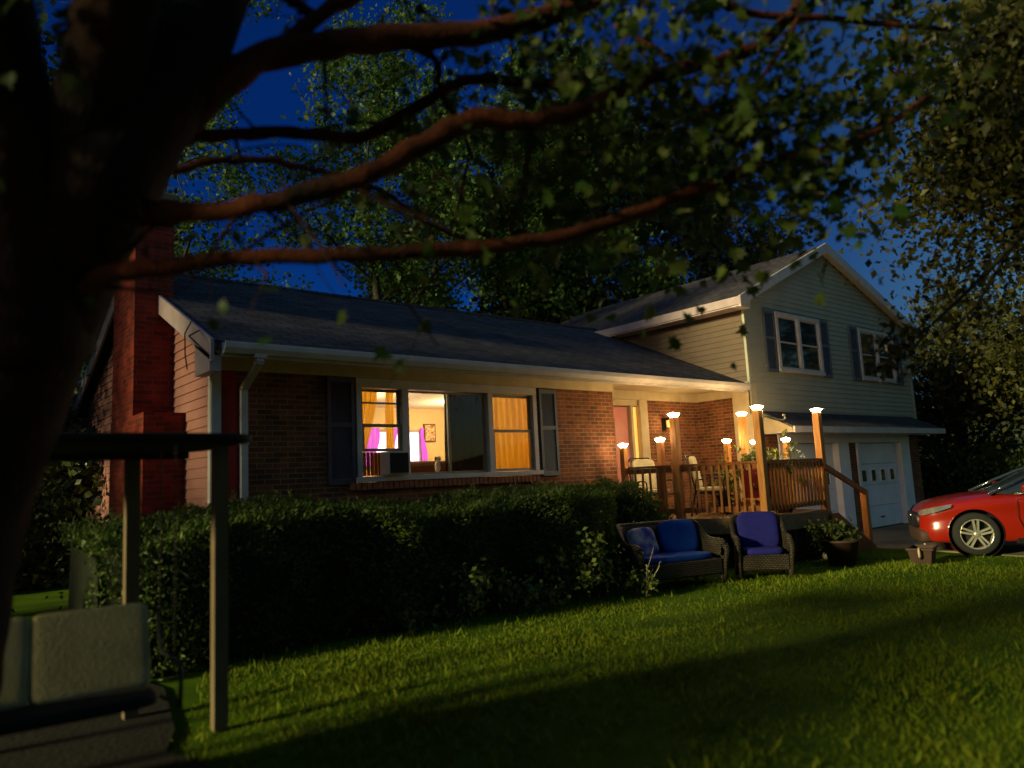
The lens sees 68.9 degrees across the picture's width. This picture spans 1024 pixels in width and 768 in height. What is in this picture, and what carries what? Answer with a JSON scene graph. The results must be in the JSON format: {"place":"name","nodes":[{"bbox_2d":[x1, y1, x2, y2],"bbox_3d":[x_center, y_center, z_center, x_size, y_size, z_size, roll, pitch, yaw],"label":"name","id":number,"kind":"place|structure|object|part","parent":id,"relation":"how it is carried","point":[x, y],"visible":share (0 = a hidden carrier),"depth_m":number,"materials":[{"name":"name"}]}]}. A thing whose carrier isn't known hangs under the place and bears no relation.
{"place":"outdoors","nodes":[
{"label":"outdoors","id":0,"kind":"place"},
{"bbox_2d":[71,192,945,546],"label":"split level house","id":1,"kind":"structure","parent":0,"point":[289,400],"depth_m":13.01,"materials":[{"name":"brick"}]},
{"bbox_2d":[362,392,376,448],"bbox_3d":[-2.115,0.592,10.602,0.530,1.162,0.083,3,-10,-40],"label":"curtain","id":2,"kind":"object","parent":1,"relation":"hanging from","point":[368,410],"depth_m":10.67,"materials":[{"name":"orange fabric"}]},
{"bbox_2d":[363,451,409,475],"bbox_3d":[-1.792,1.110,10.412,0.610,0.325,0.440,3,-10,-40],"label":"air conditioner","id":3,"kind":"object","parent":1,"relation":"attached to","point":[386,463],"depth_m":10.33,"materials":[{"name":"black metal"}]},
{"bbox_2d":[385,393,393,447],"bbox_3d":[-1.780,0.631,10.877,0.180,1.122,0.044,3,-10,-40],"label":"curtain","id":4,"kind":"object","parent":1,"relation":"hanging from","point":[389,413],"depth_m":10.88,"materials":[{"name":"orange fabric"}]},
{"bbox_2d":[366,428,427,467],"bbox_3d":[-2.366,1.282,15.110,1.495,0.780,0.120,3,-10,-40],"label":"purple lit window","id":5,"kind":"structure","parent":1,"relation":"attached to","point":[377,440],"depth_m":15.40,"materials":[{"name":"purple"}]},
{"bbox_2d":[382,460,475,481],"bbox_3d":[-1.644,1.954,13.559,2.200,1.080,1.040,3,-10,-40],"label":"sofa","id":6,"kind":"object","parent":1,"relation":"in","point":[422,466],"visible":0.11,"depth_m":13.08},
{"bbox_2d":[423,424,435,441],"bbox_3d":[-1.736,1.031,15.744,0.290,0.380,0.040,3,-10,-40],"label":"framed picture","id":7,"kind":"object","parent":1,"relation":"attached to","point":[429,432],"visible":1,"depth_m":15.72},
{"bbox_2d":[435,456,449,473],"bbox_3d":[-1.120,1.236,11.340,0.400,0.270,0.180,3,-10,-40],"label":"dog figurine","id":8,"kind":"object","parent":1,"relation":"on","point":[437,464],"visible":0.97,"depth_m":11.29,"materials":[{"name":"beige ceramic"}]},
{"bbox_2d":[355,378,543,482],"bbox_3d":[-0.884,0.705,11.313,3.380,1.435,0.240,3,-10,-40],"label":"window","id":9,"kind":"structure","parent":1,"relation":"in","point":[401,388],"depth_m":11.22,"materials":[{"name":"white glass"}]},
{"bbox_2d":[444,395,482,472],"bbox_3d":[-0.688,0.761,11.824,0.960,1.322,0.084,3,-10,-40],"label":"window curtain","id":10,"kind":"object","parent":1,"relation":"hanging from","point":[466,430],"depth_m":11.78,"materials":[{"name":"grey"}]},
{"bbox_2d":[481,397,529,469],"bbox_3d":[-0.014,0.777,12.312,1.260,1.292,0.088,3,-10,-40],"label":"curtain","id":11,"kind":"object","parent":1,"relation":"hanging from","point":[512,449],"depth_m":12.30,"materials":[{"name":"orange fabric"}]},
{"bbox_2d":[613,406,632,493],"bbox_3d":[2.068,1.492,14.751,0.900,2.120,0.160,3,-10,-40],"label":"door","id":12,"kind":"structure","parent":1,"relation":"in","point":[620,413],"depth_m":14.98,"materials":[{"name":"wood"}]},
{"bbox_2d":[661,417,668,429],"bbox_3d":[3.263,0.831,15.663,0.150,0.270,0.213,3,-10,-40],"label":"wall lantern","id":13,"kind":"object","parent":1,"relation":"attached to","point":[665,421],"depth_m":15.69,"materials":[{"name":"black metal"}]},
{"bbox_2d":[774,311,825,375],"bbox_3d":[6.533,-0.889,16.990,1.960,1.340,0.115,3,-10,-40],"label":"window","id":14,"kind":"structure","parent":1,"relation":"in","point":[799,344],"depth_m":16.94,"materials":[{"name":"white glass"}]},
{"bbox_2d":[782,443,838,512],"bbox_3d":[6.681,2.389,16.767,2.440,2.094,0.090,3,-10,-40],"label":"garage door","id":15,"kind":"structure","parent":1,"relation":"in","point":[807,450],"depth_m":17.14,"materials":[{"name":"white metal"}]},
{"bbox_2d":[857,328,896,383],"bbox_3d":[9.518,-0.712,19.478,2.020,1.340,0.115,3,-10,-40],"label":"window","id":16,"kind":"structure","parent":1,"relation":"in","point":[866,344],"depth_m":19.28,"materials":[{"name":"white glass"}]},
{"bbox_2d":[858,443,903,527],"bbox_3d":[9.305,2.545,18.955,2.360,2.094,0.090,3,-10,-40],"label":"garage door","id":17,"kind":"structure","parent":1,"relation":"in","point":[882,473],"depth_m":19.05,"materials":[{"name":"white metal"}]},
{"bbox_2d":[11,466,1023,767],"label":"ground","id":18,"kind":"structure","parent":0,"point":[29,604],"depth_m":5.72,"materials":[{"name":"green plant"}]},
{"bbox_2d":[12,465,86,612],"bbox_3d":[-6.608,1.829,8.375,2.535,2.384,3.191,-7,-8,29],"label":"garden bush","id":19,"kind":"object","parent":18,"relation":"on","point":[41,518],"visible":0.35,"depth_m":9.09,"materials":[{"name":"green plant"}]},
{"bbox_2d":[16,322,103,589],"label":"dense tree","id":20,"kind":"object","parent":18,"relation":"on","point":[67,426],"visible":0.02,"depth_m":15.04,"materials":[{"name":"green plant"}]},
{"bbox_2d":[22,0,108,564],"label":"dense tree","id":21,"kind":"object","parent":18,"relation":"on","point":[88,480],"visible":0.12,"depth_m":13.54,"materials":[{"name":"green plant"}]},
{"bbox_2d":[45,514,117,610],"bbox_3d":[-3.895,2.196,8.265,2.068,1.571,1.683,3,-10,-40],"label":"garden bush","id":22,"kind":"object","parent":18,"relation":"on","point":[104,518],"depth_m":8.13,"materials":[{"name":"green plant"}]},
{"bbox_2d":[0,682,207,767],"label":"dirt patch","id":23,"kind":"object","parent":18,"relation":"on","point":[144,738],"visible":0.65,"depth_m":4.94,"materials":[{"name":"black soil"}]},
{"bbox_2d":[0,432,251,736],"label":"canopy swing","id":24,"kind":"object","parent":23,"relation":"on","point":[68,667],"visible":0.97,"depth_m":4.46,"materials":[{"name":"beige metal"}]},
{"bbox_2d":[47,59,201,521],"bbox_3d":[-13.472,-2.236,24.414,8.300,15.325,7.898,-6,-8,25],"label":"dense tree","id":25,"kind":"object","parent":18,"relation":"on","point":[176,192],"visible":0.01,"depth_m":26.55,"materials":[{"name":"green plant"}]},
{"bbox_2d":[80,0,293,381],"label":"deciduous tree","id":26,"kind":"object","parent":18,"relation":"on","point":[229,176],"visible":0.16,"depth_m":20.59,"materials":[{"name":"green plant"}]},
{"bbox_2d":[53,476,642,680],"bbox_3d":[-0.964,2.083,9.611,8.324,1.712,2.047,3,-10,-40],"label":"yew hedge","id":27,"kind":"object","parent":18,"relation":"on","point":[305,571],"visible":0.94,"depth_m":8.13,"materials":[{"name":"green plant"}]},
{"bbox_2d":[219,0,558,311],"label":"deciduous tree","id":28,"kind":"object","parent":18,"relation":"on","point":[377,79],"visible":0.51,"depth_m":22.18,"materials":[{"name":"green plant"}]},
{"bbox_2d":[317,57,558,321],"bbox_3d":[-3.440,-3.292,28.222,9.000,17.332,9.417,3,-10,-40],"label":"deciduous tree","id":29,"kind":"object","parent":18,"relation":"on","point":[441,113],"visible":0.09,"depth_m":27.92,"materials":[{"name":"green plant"}]},
{"bbox_2d":[431,554,493,627],"bbox_3d":[-0.554,2.384,8.706,0.744,0.804,0.692,-5,-8,20],"label":"leafy weed","id":30,"kind":"object","parent":18,"relation":"on","point":[482,578],"visible":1,"depth_m":8.63,"materials":[{"name":"green plant"}]},
{"bbox_2d":[0,0,1010,693],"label":"maple tree","id":31,"kind":"object","parent":18,"relation":"on","point":[102,132],"visible":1,"depth_m":4.00,"materials":[{"name":"green plant"}]},
{"bbox_2d":[479,567,544,614],"bbox_3d":[-0.038,2.516,9.040,0.834,0.641,0.525,3,-10,-40],"label":"leafy weed","id":32,"kind":"object","parent":18,"relation":"on","point":[518,595],"visible":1,"depth_m":9.06,"materials":[{"name":"green plant"}]},
{"bbox_2d":[429,36,601,315],"bbox_3d":[0.107,-4.969,34.329,9.240,21.889,10.884,-5,-8,18],"label":"deciduous tree","id":33,"kind":"object","parent":18,"relation":"on","point":[498,100],"visible":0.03,"depth_m":33.48,"materials":[{"name":"green plant"}]},
{"bbox_2d":[462,92,608,323],"bbox_3d":[0.787,-2.997,26.313,5.118,15.843,5.370,0,-8,-18],"label":"deciduous tree","id":34,"kind":"object","parent":18,"relation":"on","point":[537,208],"visible":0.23,"depth_m":25.57,"materials":[{"name":"green plant"}]},
{"bbox_2d":[521,582,570,612],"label":"leafy weed","id":35,"kind":"object","parent":18,"relation":"on","point":[555,592],"visible":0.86,"depth_m":9.23,"materials":[{"name":"green plant"}]},
{"bbox_2d":[446,96,657,322],"bbox_3d":[1.859,-3.082,28.703,9.823,16.551,9.378,3,-10,-40],"label":"dense tree","id":36,"kind":"object","parent":18,"relation":"on","point":[593,298],"visible":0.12,"depth_m":27.47,"materials":[{"name":"green plant"}]},
{"bbox_2d":[529,531,605,603],"bbox_3d":[0.820,2.376,9.619,1.080,0.902,0.872,3,-10,-40],"label":"leafy weed","id":37,"kind":"object","parent":18,"relation":"on","point":[587,575],"visible":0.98,"depth_m":9.61,"materials":[{"name":"green plant"}]},
{"bbox_2d":[494,26,693,323],"bbox_3d":[2.808,-4.068,26.224,6.599,17.743,5.500,-3,-7,1],"label":"deciduous tree","id":38,"kind":"object","parent":18,"relation":"on","point":[567,281],"visible":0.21,"depth_m":25.15,"materials":[{"name":"green plant"}]},
{"bbox_2d":[568,527,629,598],"bbox_3d":[1.206,2.401,10.104,1.081,1.009,0.828,3,-10,-40],"label":"leafy weed","id":39,"kind":"object","parent":18,"relation":"on","point":[601,557],"visible":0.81,"depth_m":9.91,"materials":[{"name":"green plant"}]},
{"bbox_2d":[619,566,658,596],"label":"leafy weed","id":40,"kind":"object","parent":18,"relation":"on","point":[644,581],"visible":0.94,"depth_m":9.94,"materials":[{"name":"green plant"}]},
{"bbox_2d":[608,483,675,561],"bbox_3d":[2.008,2.347,12.062,1.687,1.495,1.522,3,-10,-40],"label":"juniper bush","id":41,"kind":"object","parent":18,"relation":"on","point":[646,510],"visible":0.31,"depth_m":11.83,"materials":[{"name":"green plant"}]},
{"bbox_2d":[554,88,748,305],"bbox_3d":[5.337,-3.896,31.235,10.390,18.462,10.570,-3,-7,-2],"label":"dense tree","id":42,"kind":"object","parent":18,"relation":"on","point":[624,198],"visible":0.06,"depth_m":29.62,"materials":[{"name":"green plant"}]},
{"bbox_2d":[645,547,661,595],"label":"bare twig","id":43,"kind":"object","parent":18,"relation":"on","point":[650,573],"visible":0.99,"depth_m":9.92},
{"bbox_2d":[614,519,729,592],"bbox_3d":[2.285,2.450,10.811,1.532,0.914,0.844,0,-8,-23],"label":"wicker loveseat","id":44,"kind":"object","parent":18,"relation":"on","point":[684,548],"visible":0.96,"depth_m":10.72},
{"bbox_2d":[615,133,826,284],"bbox_3d":[9.372,-3.349,33.826,8.929,17.663,10.391,3,-10,-40],"label":"dense tree","id":45,"kind":"object","parent":18,"relation":"on","point":[705,271],"visible":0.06,"depth_m":32.16,"materials":[{"name":"green plant"}]},
{"bbox_2d":[619,410,875,566],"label":"wooden deck","id":46,"kind":"structure","parent":18,"relation":"on","point":[711,520],"depth_m":12.79,"materials":[{"name":"brown wood"}]},
{"bbox_2d":[617,443,628,447],"bbox_3d":[1.950,1.095,13.123,0.162,0.120,0.162,3,-10,-40],"label":"post cap light","id":47,"kind":"object","parent":46,"relation":"on","point":[622,445],"visible":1,"depth_m":13.09,"materials":[{"name":"white glass"}]},
{"bbox_2d":[628,457,675,513],"bbox_3d":[2.577,1.909,13.877,0.608,1.106,0.688,0,-8,-23],"label":"patio chair","id":48,"kind":"object","parent":46,"relation":"on","point":[645,461],"visible":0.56,"depth_m":14.02,"materials":[{"name":"beige fabric"}]},
{"bbox_2d":[654,437,665,442],"bbox_3d":[2.571,0.985,12.979,0.162,0.120,0.162,3,-10,-40],"label":"post cap light","id":49,"kind":"object","parent":46,"relation":"on","point":[659,439],"visible":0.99,"depth_m":12.95,"materials":[{"name":"white glass"}]},
{"bbox_2d":[666,412,680,417],"bbox_3d":[2.785,0.548,12.879,0.185,0.120,0.185,3,-10,-40],"label":"post cap light","id":50,"kind":"object","parent":46,"relation":"on","point":[672,414],"visible":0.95,"depth_m":12.84,"materials":[{"name":"white glass"}]},
{"bbox_2d":[684,455,727,516],"bbox_3d":[3.521,1.813,13.495,0.688,1.106,0.608,-6,-8,21],"label":"patio chair","id":51,"kind":"object","parent":46,"relation":"on","point":[692,459],"visible":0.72,"depth_m":13.29,"materials":[{"name":"beige metal"}]},
{"bbox_2d":[692,473,730,506],"bbox_3d":[3.800,2.075,14.133,0.760,0.741,0.760,3,-10,-40],"label":"patio table","id":52,"kind":"object","parent":46,"relation":"on","point":[711,485],"visible":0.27,"depth_m":14.07,"materials":[{"name":"black metal"}]},
{"bbox_2d":[707,447,742,513],"bbox_3d":[3.943,1.752,13.621,0.929,1.212,0.814,-2,-7,-5],"label":"fern pot","id":53,"kind":"object","parent":46,"relation":"on","point":[731,481],"visible":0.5,"depth_m":13.61,"materials":[{"name":"green plant"}]},
{"bbox_2d":[721,439,731,443],"bbox_3d":[4.143,1.115,14.415,0.162,0.120,0.162,3,-10,-40],"label":"post cap light","id":54,"kind":"object","parent":46,"relation":"on","point":[726,440],"visible":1,"depth_m":14.38,"materials":[{"name":"white glass"}]},
{"bbox_2d":[735,412,747,415],"bbox_3d":[4.422,0.592,14.384,0.185,0.120,0.185,3,-10,-40],"label":"post cap light","id":55,"kind":"object","parent":46,"relation":"on","point":[741,413],"visible":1,"depth_m":14.35,"materials":[{"name":"white glass"}]},
{"bbox_2d":[749,405,763,409],"bbox_3d":[4.076,0.406,12.435,0.185,0.120,0.185,3,-10,-40],"label":"post cap light","id":56,"kind":"object","parent":46,"relation":"on","point":[756,407],"visible":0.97,"depth_m":12.39,"materials":[{"name":"white glass"}]},
{"bbox_2d":[742,497,776,512],"bbox_3d":[4.405,2.151,13.245,0.440,0.280,0.440,3,-10,-40],"label":"plant stand","id":57,"kind":"object","parent":46,"relation":"on","point":[757,503],"visible":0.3,"depth_m":13.20,"materials":[{"name":"brown wood"}]},
{"bbox_2d":[734,445,774,497],"bbox_3d":[4.374,1.542,13.324,0.774,0.951,0.529,3,-10,-40],"label":"flower pot","id":58,"kind":"object","parent":57,"relation":"on","point":[754,473],"visible":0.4,"depth_m":13.20,"materials":[{"name":"plant"}]},
{"bbox_2d":[737,428,804,512],"bbox_3d":[4.585,1.520,13.181,1.176,1.497,1.341,-6,-8,24],"label":"flower pot","id":59,"kind":"object","parent":46,"relation":"on","point":[790,510],"visible":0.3,"depth_m":13.02,"materials":[{"name":"green plant"}]},
{"bbox_2d":[762,410,785,420],"bbox_3d":[4.390,0.539,12.574,0.608,0.177,0.083,2,-9,-32],"label":"hanger hook","id":60,"kind":"object","parent":46,"relation":"attached to","point":[763,415],"visible":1,"depth_m":12.54,"materials":[{"name":"metal"}]},
{"bbox_2d":[780,437,790,441],"bbox_3d":[5.193,1.072,14.174,0.162,0.120,0.162,3,-10,-40],"label":"post cap light","id":61,"kind":"object","parent":46,"relation":"on","point":[784,438],"visible":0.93,"depth_m":14.15,"materials":[{"name":"white glass"}]},
{"bbox_2d":[768,446,814,509],"bbox_3d":[4.955,1.742,13.775,1.064,1.175,0.788,-4,-7,6],"label":"flower pot","id":62,"kind":"object","parent":46,"relation":"on","point":[786,455],"visible":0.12,"depth_m":13.77,"materials":[{"name":"ceramic"}]},
{"bbox_2d":[809,408,822,412],"bbox_3d":[5.572,0.495,13.682,0.185,0.120,0.185,3,-10,-40],"label":"post cap light","id":63,"kind":"object","parent":46,"relation":"on","point":[813,410],"visible":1,"depth_m":13.64,"materials":[{"name":"white glass"}]},
{"bbox_2d":[729,511,794,580],"bbox_3d":[3.710,2.397,11.138,0.839,0.963,0.784,-4,-7,8],"label":"wicker armchair","id":64,"kind":"object","parent":18,"relation":"on","point":[763,540],"visible":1,"depth_m":11.17,"materials":[{"name":"brown wicker"}]},
{"bbox_2d":[799,517,858,559],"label":"dark shrub","id":65,"kind":"object","parent":18,"relation":"on","point":[816,535],"visible":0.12,"depth_m":12.62,"materials":[{"name":"green plant"}]},
{"bbox_2d":[814,516,861,565],"bbox_3d":[5.216,2.511,11.902,0.753,0.783,0.599,-4,-8,10],"label":"shrub pot","id":66,"kind":"object","parent":18,"relation":"on","point":[841,545],"visible":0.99,"depth_m":11.74,"materials":[{"name":"brown ceramic"}]},
{"bbox_2d":[807,0,1023,386],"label":"shade tree","id":67,"kind":"object","parent":18,"relation":"on","point":[993,174],"visible":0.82,"depth_m":7.51,"materials":[{"name":"green plant"}]},
{"bbox_2d":[905,543,938,564],"bbox_3d":[6.439,2.668,11.706,0.380,0.282,0.791,-8,-9,35],"label":"trough planter","id":68,"kind":"object","parent":18,"relation":"on","point":[922,553],"visible":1,"depth_m":11.51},
{"bbox_2d":[904,252,1023,476],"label":"shade tree","id":69,"kind":"object","parent":18,"relation":"on","point":[954,400],"visible":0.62,"depth_m":22.15,"materials":[{"name":"green plant"}]},
{"bbox_2d":[928,27,1023,408],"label":"shade tree","id":70,"kind":"object","parent":18,"relation":"on","point":[1009,362],"visible":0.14,"depth_m":15.52,"materials":[{"name":"green plant"}]},
{"bbox_2d":[935,428,1023,494],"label":"boundary bush","id":71,"kind":"object","parent":18,"relation":"on","point":[989,466],"visible":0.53,"depth_m":22.57,"materials":[{"name":"green plant"}]},
{"bbox_2d":[35,0,1023,409],"label":"sky","id":72,"kind":"structure","parent":0,"point":[269,97],"materials":[{"name":"blue"}]},
{"bbox_2d":[797,523,1023,556],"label":"driveway","id":73,"kind":"structure","parent":0,"point":[895,537],"depth_m":14.69,"materials":[{"name":"concrete"}]},
{"bbox_2d":[907,467,1023,555],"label":"red car","id":74,"kind":"object","parent":73,"relation":"on","point":[988,519],"visible":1,"depth_m":12.36,"materials":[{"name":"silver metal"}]},
{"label":"windows","id":75,"kind":"part","parent":74,"relation":"part of","materials":[{"name":"black glass"}]},
{"bbox_2d":[919,411,1023,465],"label":"hills","id":76,"kind":"structure","parent":0,"point":[1013,430],"depth_m":145.41,"materials":[{"name":"green plant"}]}
]}

